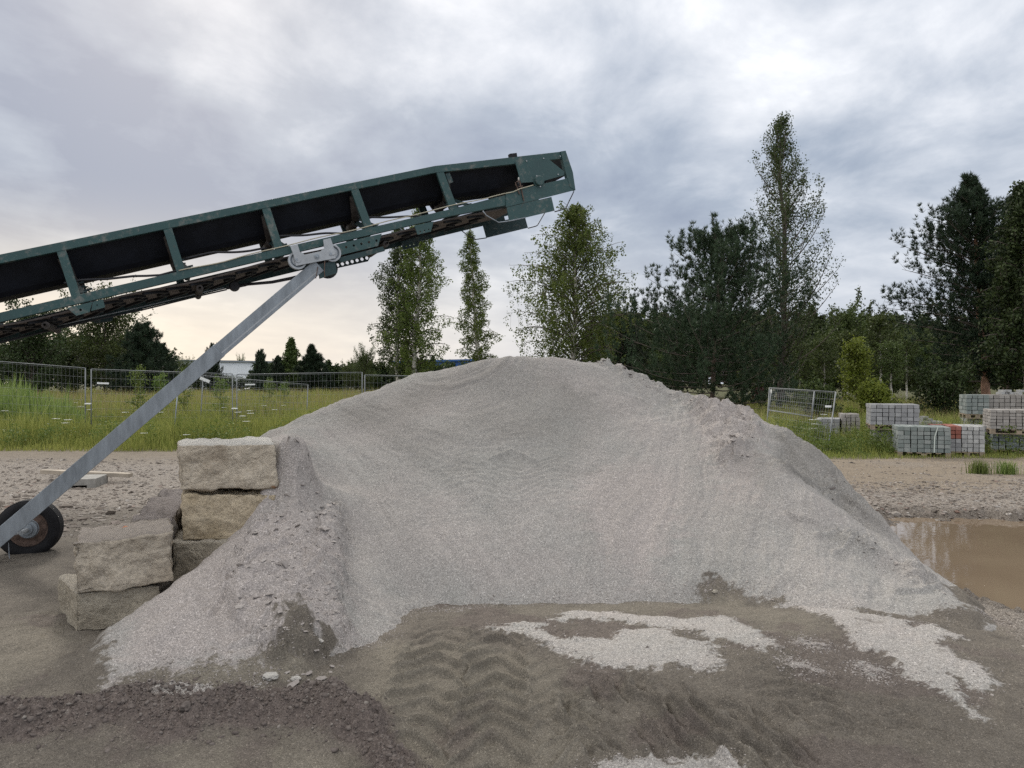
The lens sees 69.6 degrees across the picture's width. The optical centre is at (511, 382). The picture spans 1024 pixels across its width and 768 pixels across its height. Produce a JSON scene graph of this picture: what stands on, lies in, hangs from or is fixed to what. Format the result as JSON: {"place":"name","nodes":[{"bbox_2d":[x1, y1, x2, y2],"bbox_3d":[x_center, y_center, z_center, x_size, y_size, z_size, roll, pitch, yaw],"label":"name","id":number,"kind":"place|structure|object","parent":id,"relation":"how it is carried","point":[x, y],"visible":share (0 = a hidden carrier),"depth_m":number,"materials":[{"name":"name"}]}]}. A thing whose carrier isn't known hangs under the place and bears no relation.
{"place":"outdoors","nodes":[
{"label":"outdoors","id":0,"kind":"place"},
{"bbox_2d":[0,386,373,451],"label":"meadow grass","id":1,"kind":"structure","parent":0,"point":[167,439],"depth_m":20.29,"materials":[{"name":"plant"}]},
{"bbox_2d":[0,384,1023,767],"bbox_3d":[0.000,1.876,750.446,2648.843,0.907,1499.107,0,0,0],"label":"ground","id":2,"kind":"structure","parent":0,"point":[458,682],"depth_m":3.80,"materials":[{"name":"gravel"}]},
{"bbox_2d":[0,297,85,392],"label":"leafy tree","id":3,"kind":"object","parent":2,"relation":"on","point":[31,346],"visible":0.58,"depth_m":51.45,"materials":[{"name":"green plant"}]},
{"bbox_2d":[0,361,85,429],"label":"fence","id":4,"kind":"object","parent":2,"relation":"on","point":[37,381],"visible":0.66,"depth_m":20.71,"materials":[{"name":"metal"}]},
{"bbox_2d":[0,372,89,429],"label":"reed bed","id":5,"kind":"object","parent":2,"relation":"on","point":[29,399],"visible":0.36,"depth_m":22.93,"materials":[{"name":"green plant"}]},
{"bbox_2d":[48,336,89,392],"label":"leafy tree","id":6,"kind":"object","parent":2,"relation":"on","point":[70,373],"visible":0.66,"depth_m":59.66,"materials":[{"name":"green plant"}]},
{"bbox_2d":[71,474,107,487],"bbox_3d":[-6.653,1.538,11.500,0.448,0.150,0.617,0,0,-13],"label":"concrete piece","id":7,"kind":"object","parent":2,"relation":"on","point":[92,480],"visible":0.73,"depth_m":11.30,"materials":[{"name":"concrete"}]},
{"bbox_2d":[40,469,132,477],"bbox_3d":[-6.864,1.458,11.875,1.452,0.116,0.130,0,0,2],"label":"timber plank","id":8,"kind":"object","parent":7,"relation":"on","point":[109,474],"visible":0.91,"depth_m":11.82,"materials":[{"name":"wood"}]},
{"bbox_2d":[53,274,157,393],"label":"leafy tree","id":9,"kind":"object","parent":2,"relation":"on","point":[95,337],"visible":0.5,"depth_m":57.23,"materials":[{"name":"green plant"}]},
{"bbox_2d":[57,574,159,630],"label":"stone block","id":10,"kind":"structure","parent":2,"relation":"on","point":[98,610],"depth_m":4.80,"materials":[{"name":"stone"}]},
{"bbox_2d":[73,517,173,593],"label":"stone block","id":11,"kind":"structure","parent":10,"relation":"on","point":[115,557],"depth_m":4.79,"materials":[{"name":"stone"}]},
{"bbox_2d":[124,364,150,413],"bbox_3d":[-12.738,0.474,24.997,0.925,2.262,0.949,0,0,0],"label":"sapling","id":12,"kind":"object","parent":2,"relation":"on","point":[141,381],"visible":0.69,"depth_m":24.99,"materials":[{"name":"green plant"}]},
{"bbox_2d":[105,320,178,395],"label":"pine tree","id":13,"kind":"object","parent":2,"relation":"on","point":[141,337],"visible":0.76,"depth_m":54.24,"materials":[{"name":"green plant"}]},
{"bbox_2d":[131,488,182,592],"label":"stone block","id":14,"kind":"structure","parent":2,"relation":"on","point":[166,503],"depth_m":5.82,"materials":[{"name":"stone"}]},
{"bbox_2d":[151,370,170,413],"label":"sapling","id":15,"kind":"object","parent":2,"relation":"on","point":[158,383],"visible":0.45,"depth_m":25.95,"materials":[{"name":"green plant"}]},
{"bbox_2d":[91,369,232,425],"bbox_3d":[-10.351,0.666,21.900,3.838,2.152,0.032,0,0,-22],"label":"fence","id":16,"kind":"object","parent":2,"relation":"on","point":[154,387],"visible":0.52,"depth_m":21.63,"materials":[{"name":"metal"}]},
{"bbox_2d":[146,342,182,394],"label":"pine tree","id":17,"kind":"object","parent":2,"relation":"on","point":[167,359],"visible":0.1,"depth_m":59.85,"materials":[{"name":"green plant"}]},
{"bbox_2d":[172,354,193,392],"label":"leafy tree","id":18,"kind":"object","parent":2,"relation":"on","point":[184,364],"visible":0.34,"depth_m":79.76,"materials":[{"name":"green plant"}]},
{"bbox_2d":[174,366,192,413],"bbox_3d":[-12.045,0.470,26.988,0.742,2.270,0.762,0,0,-35],"label":"sapling","id":19,"kind":"object","parent":2,"relation":"on","point":[183,399],"visible":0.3,"depth_m":26.99,"materials":[{"name":"green plant"}]},
{"bbox_2d":[179,701,191,711],"bbox_3d":[-1.500,1.492,3.389,0.061,0.050,0.062,0,0,-28],"label":"grey cobble","id":20,"kind":"object","parent":2,"relation":"on","point":[185,705],"visible":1,"depth_m":3.38,"materials":[{"name":"stone"}]},
{"bbox_2d":[3,386,378,424],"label":"dry meadow grass","id":21,"kind":"structure","parent":2,"relation":"on","point":[125,397],"depth_m":34.49,"materials":[{"name":"plant"}]},
{"bbox_2d":[187,376,206,390],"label":"leafy tree","id":22,"kind":"object","parent":2,"relation":"on","point":[197,383],"visible":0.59,"depth_m":95.46,"materials":[{"name":"green plant"}]},
{"bbox_2d":[171,529,227,583],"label":"stone block","id":23,"kind":"structure","parent":2,"relation":"on","point":[189,555],"depth_m":5.35,"materials":[{"name":"stone"}]},
{"bbox_2d":[180,488,275,540],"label":"stone block","id":24,"kind":"structure","parent":23,"relation":"on","point":[222,513],"depth_m":5.42,"materials":[{"name":"stone"}]},
{"bbox_2d":[177,436,278,491],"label":"stone block","id":25,"kind":"structure","parent":24,"relation":"on","point":[214,464],"depth_m":5.43,"materials":[{"name":"stone"}]},
{"bbox_2d":[201,342,225,393],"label":"pine tree","id":26,"kind":"object","parent":2,"relation":"on","point":[214,368],"visible":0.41,"depth_m":67.72,"materials":[{"name":"green plant"}]},
{"bbox_2d":[209,374,230,416],"bbox_3d":[-9.863,0.639,24.985,0.810,1.930,0.789,0,0,-26],"label":"sapling","id":27,"kind":"object","parent":2,"relation":"on","point":[221,382],"visible":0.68,"depth_m":24.96,"materials":[{"name":"green plant"}]},
{"bbox_2d":[175,360,273,391],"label":"white hall","id":28,"kind":"structure","parent":2,"relation":"on","point":[233,367],"depth_m":112.27,"materials":[{"name":"metal"}]},
{"bbox_2d":[216,374,241,390],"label":"leafy tree","id":29,"kind":"object","parent":2,"relation":"on","point":[229,382],"visible":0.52,"depth_m":97.67,"materials":[{"name":"green plant"}]},
{"bbox_2d":[0,325,472,391],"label":"wood","id":30,"kind":"object","parent":2,"relation":"on","point":[337,381],"visible":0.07,"depth_m":86.94,"materials":[{"name":"green plant"}]},
{"bbox_2d":[233,375,250,390],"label":"leafy tree","id":31,"kind":"object","parent":2,"relation":"on","point":[244,381],"visible":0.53,"depth_m":98.38,"materials":[{"name":"green plant"}]},
{"bbox_2d":[200,375,307,420],"bbox_3d":[-8.444,0.839,24.225,3.404,2.174,0.264,0,0,-21],"label":"fence","id":32,"kind":"object","parent":2,"relation":"on","point":[204,379],"visible":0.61,"depth_m":24.16,"materials":[{"name":"metal"}]},
{"bbox_2d":[249,348,271,392],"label":"pine tree","id":33,"kind":"object","parent":2,"relation":"on","point":[260,371],"visible":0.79,"depth_m":65.68,"materials":[{"name":"green plant"}]},
{"bbox_2d":[260,377,278,405],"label":"sapling","id":34,"kind":"object","parent":2,"relation":"on","point":[267,385],"visible":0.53,"depth_m":29.92,"materials":[{"name":"green plant"}]},
{"bbox_2d":[267,355,292,391],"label":"pine tree","id":35,"kind":"object","parent":2,"relation":"on","point":[278,363],"visible":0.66,"depth_m":73.79,"materials":[{"name":"green plant"}]},
{"bbox_2d":[276,380,289,402],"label":"sapling","id":36,"kind":"object","parent":2,"relation":"on","point":[282,387],"visible":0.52,"depth_m":33.96,"materials":[{"name":"green plant"}]},
{"bbox_2d":[0,151,574,557],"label":"belt conveyor","id":37,"kind":"object","parent":2,"relation":"on","point":[513,187],"visible":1,"depth_m":6.84,"materials":[{"name":"metal"}]},
{"bbox_2d":[282,337,301,390],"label":"birch tree","id":38,"kind":"object","parent":2,"relation":"on","point":[290,355],"visible":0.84,"depth_m":74.60,"materials":[{"name":"green plant"}]},
{"bbox_2d":[236,372,362,419],"bbox_3d":[-6.709,0.697,23.500,3.952,2.123,0.032,0,0,-27],"label":"fence","id":39,"kind":"object","parent":2,"relation":"on","point":[326,394],"visible":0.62,"depth_m":23.75,"materials":[{"name":"metal"}]},
{"bbox_2d":[293,343,328,390],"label":"pine tree","id":40,"kind":"object","parent":2,"relation":"on","point":[312,363],"visible":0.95,"depth_m":69.53,"materials":[{"name":"green plant"}]},
{"bbox_2d":[318,366,335,390],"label":"pine tree","id":41,"kind":"object","parent":2,"relation":"on","point":[328,380],"visible":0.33,"depth_m":77.80,"materials":[{"name":"green plant"}]},
{"bbox_2d":[339,360,359,392],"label":"leafy tree","id":42,"kind":"object","parent":2,"relation":"on","point":[350,381],"visible":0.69,"depth_m":81.75,"materials":[{"name":"green plant"}]},
{"bbox_2d":[348,342,380,391],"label":"leafy tree","id":43,"kind":"object","parent":2,"relation":"on","point":[364,361],"visible":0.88,"depth_m":61.80,"materials":[{"name":"green plant"}]},
{"bbox_2d":[364,375,403,391],"bbox_3d":[-2.970,0.775,25.500,4.441,2.104,0.033,0,0,-30],"label":"fence","id":44,"kind":"object","parent":2,"relation":"on","point":[377,380],"visible":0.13,"depth_m":24.62,"materials":[{"name":"metal"}]},
{"bbox_2d":[367,228,424,381],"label":"birch tree","id":45,"kind":"object","parent":2,"relation":"on","point":[396,256],"visible":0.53,"depth_m":45.79,"materials":[{"name":"green plant"}]},
{"bbox_2d":[376,208,455,376],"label":"birch tree","id":46,"kind":"object","parent":2,"relation":"on","point":[428,260],"visible":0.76,"depth_m":44.50,"materials":[{"name":"green plant"}]},
{"bbox_2d":[394,359,473,366],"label":"blue hall","id":47,"kind":"structure","parent":2,"relation":"on","point":[454,361],"depth_m":97.26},
{"bbox_2d":[454,229,502,365],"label":"birch tree","id":48,"kind":"object","parent":2,"relation":"on","point":[479,354],"visible":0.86,"depth_m":44.95,"materials":[{"name":"green plant"}]},
{"bbox_2d":[18,356,997,699],"bbox_3d":[0.090,0.789,7.344,7.917,2.203,7.952,0,0,0],"label":"gravel heap","id":49,"kind":"object","parent":2,"relation":"on","point":[486,478],"visible":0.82,"depth_m":5.84,"materials":[{"name":"gravel"}]},
{"bbox_2d":[262,672,278,680],"bbox_3d":[-1.299,1.576,3.952,0.088,0.038,0.070,0,0,-20],"label":"pale stone","id":50,"kind":"object","parent":49,"relation":"on","point":[269,676],"visible":1,"depth_m":3.93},
{"bbox_2d":[229,359,946,686],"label":"crust flakes","id":51,"kind":"object","parent":49,"relation":"on","point":[285,563],"visible":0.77,"depth_m":4.67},
{"bbox_2d":[0,621,1022,767],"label":"soil clods","id":52,"kind":"object","parent":2,"relation":"on","point":[99,707],"visible":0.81,"depth_m":3.42,"materials":[{"name":"soil"}]},
{"bbox_2d":[93,570,1014,767],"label":"spilled grains","id":53,"kind":"object","parent":2,"relation":"on","point":[795,662],"visible":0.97,"depth_m":4.14},
{"bbox_2d":[501,201,646,364],"bbox_3d":[3.269,-4.177,40.581,7.735,11.583,7.114,0,0,0],"label":"birch tree","id":54,"kind":"object","parent":2,"relation":"on","point":[580,234],"visible":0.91,"depth_m":39.76,"materials":[{"name":"green plant"}]},
{"bbox_2d":[601,310,655,378],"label":"pine tree","id":55,"kind":"object","parent":2,"relation":"on","point":[622,353],"visible":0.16,"depth_m":43.51,"materials":[{"name":"green plant"}]},
{"bbox_2d":[646,343,676,388],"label":"leafy tree","id":56,"kind":"object","parent":2,"relation":"on","point":[659,355],"visible":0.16,"depth_m":59.58,"materials":[{"name":"green plant"}]},
{"bbox_2d":[593,211,818,408],"bbox_3d":[8.967,-3.285,33.648,11.165,9.916,11.133,0,0,0],"label":"pine tree","id":57,"kind":"object","parent":2,"relation":"on","point":[722,249],"visible":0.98,"depth_m":32.64,"materials":[{"name":"green plant"}]},
{"bbox_2d":[760,348,778,396],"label":"birch tree","id":58,"kind":"object","parent":2,"relation":"on","point":[769,372],"visible":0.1,"depth_m":51.81,"materials":[{"name":"green plant"}]},
{"bbox_2d":[775,346,805,396],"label":"birch tree","id":59,"kind":"object","parent":2,"relation":"on","point":[796,375],"visible":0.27,"depth_m":45.74,"materials":[{"name":"green plant"}]},
{"bbox_2d":[768,388,814,418],"bbox_3d":[7.779,0.560,20.551,0.313,0.829,2.137,0,0,-16],"label":"fence","id":60,"kind":"object","parent":2,"relation":"on","point":[812,403],"visible":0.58,"depth_m":20.34,"materials":[{"name":"metal"}]},
{"bbox_2d":[741,111,845,404],"bbox_3d":[13.782,-6.004,37.033,5.150,15.225,5.266,0,0,0],"label":"aspen tree","id":61,"kind":"object","parent":2,"relation":"on","point":[786,210],"visible":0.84,"depth_m":36.46,"materials":[{"name":"green plant"}]},
{"bbox_2d":[576,286,1022,393],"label":"wood","id":62,"kind":"object","parent":2,"relation":"on","point":[817,318],"visible":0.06,"depth_m":69.79,"materials":[{"name":"green plant"}]},
{"bbox_2d":[791,384,807,410],"bbox_3d":[12.926,0.778,33.010,0.727,1.651,0.773,0,0,4],"label":"shrub","id":63,"kind":"object","parent":2,"relation":"on","point":[795,399],"visible":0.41,"depth_m":32.88,"materials":[{"name":"green plant"}]},
{"bbox_2d":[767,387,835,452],"bbox_3d":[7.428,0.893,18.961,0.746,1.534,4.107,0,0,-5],"label":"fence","id":64,"kind":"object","parent":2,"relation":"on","point":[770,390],"visible":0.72,"depth_m":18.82,"materials":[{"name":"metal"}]},
{"bbox_2d":[790,340,817,386],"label":"birch tree","id":65,"kind":"object","parent":2,"relation":"on","point":[805,365],"visible":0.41,"depth_m":49.67,"materials":[{"name":"green plant"}]},
{"bbox_2d":[804,331,837,389],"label":"leafy tree","id":66,"kind":"object","parent":2,"relation":"on","point":[816,363],"visible":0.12,"depth_m":60.01,"materials":[{"name":"green plant"}]},
{"bbox_2d":[797,372,845,416],"bbox_3d":[11.323,0.598,26.995,1.759,2.015,1.495,0,0,0],"label":"shrub","id":67,"kind":"object","parent":2,"relation":"on","point":[823,387],"visible":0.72,"depth_m":26.79,"materials":[{"name":"green plant"}]},
{"bbox_2d":[809,333,842,384],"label":"birch tree","id":68,"kind":"object","parent":2,"relation":"on","point":[823,349],"visible":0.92,"depth_m":45.84,"materials":[{"name":"green plant"}]},
{"bbox_2d":[817,417,839,435],"bbox_3d":[8.489,1.270,19.737,0.558,0.657,1.008,0,0,25],"label":"paver stack","id":69,"kind":"object","parent":2,"relation":"on","point":[835,422],"visible":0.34,"depth_m":19.30,"materials":[{"name":"concrete"}]},
{"bbox_2d":[813,298,871,401],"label":"leafy tree","id":70,"kind":"object","parent":2,"relation":"on","point":[846,321],"visible":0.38,"depth_m":55.61,"materials":[{"name":"green plant"}]},
{"bbox_2d":[829,327,861,397],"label":"birch tree","id":71,"kind":"object","parent":2,"relation":"on","point":[845,336],"visible":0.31,"depth_m":51.93,"materials":[{"name":"green plant"}]},
{"bbox_2d":[839,413,859,439],"bbox_3d":[9.067,1.210,19.796,0.454,0.777,1.006,0,0,20],"label":"paver stack","id":72,"kind":"object","parent":2,"relation":"on","point":[850,419],"visible":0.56,"depth_m":19.38,"materials":[{"name":"concrete"}]},
{"bbox_2d":[843,405,860,416],"bbox_3d":[11.043,1.149,24.014,0.636,0.906,0.598,0,0,39],"label":"shrub","id":73,"kind":"object","parent":2,"relation":"on","point":[849,409],"visible":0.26,"depth_m":23.91,"materials":[{"name":"green plant"}]},
{"bbox_2d":[833,333,888,402],"bbox_3d":[18.823,-0.557,39.822,2.396,4.325,2.251,0,0,0],"label":"leafy tree","id":74,"kind":"object","parent":2,"relation":"on","point":[854,366],"visible":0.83,"depth_m":39.73,"materials":[{"name":"green plant"}]},
{"bbox_2d":[851,320,878,380],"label":"leafy tree","id":75,"kind":"object","parent":2,"relation":"on","point":[871,348],"visible":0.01,"depth_m":61.67,"materials":[{"name":"green plant"}]},
{"bbox_2d":[863,343,879,380],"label":"birch tree","id":76,"kind":"object","parent":2,"relation":"on","point":[872,358],"visible":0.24,"depth_m":44.76,"materials":[{"name":"green plant"}]},
{"bbox_2d":[853,375,901,416],"bbox_3d":[12.805,0.666,25.970,1.376,1.876,1.463,0,0,-37],"label":"shrub","id":77,"kind":"object","parent":2,"relation":"on","point":[873,392],"visible":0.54,"depth_m":25.78,"materials":[{"name":"green plant"}]},
{"bbox_2d":[857,310,901,380],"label":"birch tree","id":78,"kind":"object","parent":2,"relation":"on","point":[874,338],"visible":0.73,"depth_m":49.71,"materials":[{"name":"green plant"}]},
{"bbox_2d":[870,429,892,445],"bbox_3d":[9.307,1.355,17.898,0.992,0.487,1.010,0,0,20],"label":"paver stack","id":79,"kind":"object","parent":2,"relation":"on","point":[880,431],"visible":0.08,"depth_m":17.56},
{"bbox_2d":[866,403,919,429],"bbox_3d":[9.184,0.806,17.792,1.044,0.597,1.011,0,0,20],"label":"paver stack","id":80,"kind":"object","parent":79,"relation":"on","point":[887,414],"visible":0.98,"depth_m":17.38,"materials":[{"name":"concrete"}]},
{"bbox_2d":[870,325,914,394],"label":"leafy tree","id":81,"kind":"object","parent":2,"relation":"on","point":[895,386],"visible":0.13,"depth_m":57.65,"materials":[{"name":"green plant"}]},
{"bbox_2d":[876,338,909,399],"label":"birch tree","id":82,"kind":"object","parent":2,"relation":"on","point":[893,357],"visible":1,"depth_m":43.79,"materials":[{"name":"green plant"}]},
{"bbox_2d":[893,333,921,399],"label":"birch tree","id":83,"kind":"object","parent":2,"relation":"on","point":[908,347],"visible":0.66,"depth_m":46.84,"materials":[{"name":"green plant"}]},
{"bbox_2d":[904,325,933,397],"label":"leafy tree","id":84,"kind":"object","parent":2,"relation":"on","point":[913,382],"visible":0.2,"depth_m":59.53,"materials":[{"name":"green plant"}]},
{"bbox_2d":[892,424,950,457],"bbox_3d":[8.965,1.266,16.155,1.008,0.667,0.979,0,0,21],"label":"paver stack","id":85,"kind":"object","parent":2,"relation":"on","point":[931,439],"visible":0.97,"depth_m":15.76,"materials":[{"name":"concrete"}]},
{"bbox_2d":[919,420,941,424],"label":"paver stack","id":86,"kind":"object","parent":2,"relation":"on","point":[928,422],"visible":0.12,"depth_m":19.25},
{"bbox_2d":[914,341,950,400],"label":"birch tree","id":87,"kind":"object","parent":2,"relation":"on","point":[924,354],"visible":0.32,"depth_m":45.94,"materials":[{"name":"green plant"}]},
{"bbox_2d":[901,338,985,417],"bbox_3d":[15.894,-0.033,26.949,2.706,3.278,2.689,0,0,-25],"label":"shrub","id":88,"kind":"object","parent":2,"relation":"on","point":[942,386],"visible":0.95,"depth_m":26.67,"materials":[{"name":"green plant"}]},
{"bbox_2d":[870,170,1022,393],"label":"pine tree","id":89,"kind":"object","parent":2,"relation":"on","point":[965,241],"visible":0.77,"depth_m":29.06,"materials":[{"name":"green plant"}]},
{"bbox_2d":[935,333,963,388],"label":"leafy tree","id":90,"kind":"object","parent":2,"relation":"on","point":[948,351],"visible":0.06,"depth_m":57.63,"materials":[{"name":"green plant"}]},
{"bbox_2d":[888,517,1023,610],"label":"puddle water","id":91,"kind":"structure","parent":2,"relation":"on","point":[981,558],"depth_m":7.42,"materials":[{"name":"liquid"}]},
{"bbox_2d":[941,424,984,457],"bbox_3d":[10.006,1.268,16.359,0.665,0.661,1.027,0,0,21],"label":"paver stack","id":92,"kind":"object","parent":2,"relation":"on","point":[971,440],"visible":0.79,"depth_m":15.90,"materials":[{"name":"concrete"}]},
{"bbox_2d":[961,418,982,424],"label":"paver stack","id":93,"kind":"object","parent":2,"relation":"on","point":[972,420],"visible":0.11,"depth_m":18.59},
{"bbox_2d":[959,394,988,418],"bbox_3d":[11.837,0.596,18.873,0.496,0.597,1.009,0,0,22],"label":"paver stack","id":94,"kind":"object","parent":93,"relation":"on","point":[972,405],"visible":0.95,"depth_m":18.48,"materials":[{"name":"concrete"}]},
{"bbox_2d":[961,458,998,473],"bbox_3d":[8.194,1.445,12.879,0.577,0.301,0.403,0,0,7],"label":"grass tuft","id":95,"kind":"object","parent":2,"relation":"on","point":[980,468],"visible":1,"depth_m":12.86,"materials":[{"name":"green plant"}]},
{"bbox_2d":[975,424,998,449],"bbox_3d":[11.038,1.289,17.106,0.378,0.615,0.607,0,0,22],"label":"paver stack","id":96,"kind":"object","parent":2,"relation":"on","point":[997,430],"visible":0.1,"depth_m":16.86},
{"bbox_2d":[956,194,1021,389],"bbox_3d":[20.522,-3.198,30.800,3.842,9.630,3.743,0,0,0],"label":"pine tree","id":97,"kind":"object","parent":2,"relation":"on","point":[1006,197],"visible":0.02,"depth_m":31.06,"materials":[{"name":"green plant"}]},
{"bbox_2d":[973,180,1023,391],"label":"birch tree","id":98,"kind":"object","parent":2,"relation":"on","point":[1009,274],"visible":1,"depth_m":26.09,"materials":[{"name":"green plant"}]},
{"bbox_2d":[988,433,1023,454],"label":"paver stack","id":99,"kind":"object","parent":2,"relation":"on","point":[996,438],"visible":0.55,"depth_m":16.41,"materials":[{"name":"concrete"}]},
{"bbox_2d":[983,408,1023,434],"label":"paver stack","id":100,"kind":"object","parent":99,"relation":"on","point":[993,418],"visible":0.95,"depth_m":16.33,"materials":[{"name":"concrete"}]},
{"bbox_2d":[994,459,1023,474],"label":"grass tuft","id":101,"kind":"object","parent":2,"relation":"on","point":[1008,470],"visible":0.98,"depth_m":12.85,"materials":[{"name":"green plant"}]},
{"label":"paver stack","id":102,"kind":"object","parent":2,"relation":"on","visible":0},
{"bbox_2d":[983,394,1023,408],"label":"paver stack","id":103,"kind":"object","parent":102,"relation":"on","point":[1005,401],"visible":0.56,"depth_m":18.40,"materials":[{"name":"concrete"}]},
{"bbox_2d":[0,457,1023,646],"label":"loose gravel","id":104,"kind":"structure","parent":0,"point":[82,518],"depth_m":10.49,"materials":[{"name":"gravel"}]},
{"bbox_2d":[0,0,1023,383],"label":"sky","id":105,"kind":"structure","parent":0,"point":[115,115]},
{"bbox_2d":[719,395,958,425],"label":"dry verge grass","id":106,"kind":"structure","parent":0,"point":[862,409],"depth_m":26.27,"materials":[{"name":"plant"}]},
{"bbox_2d":[747,394,1023,459],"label":"verge grass","id":107,"kind":"structure","parent":0,"point":[884,455],"depth_m":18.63,"materials":[{"name":"plant"}]},
{"bbox_2d":[964,366,981,393],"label":"leafy tree","id":108,"kind":"object","parent":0,"point":[975,389],"visible":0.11,"depth_m":55.95,"materials":[{"name":"green plant"}]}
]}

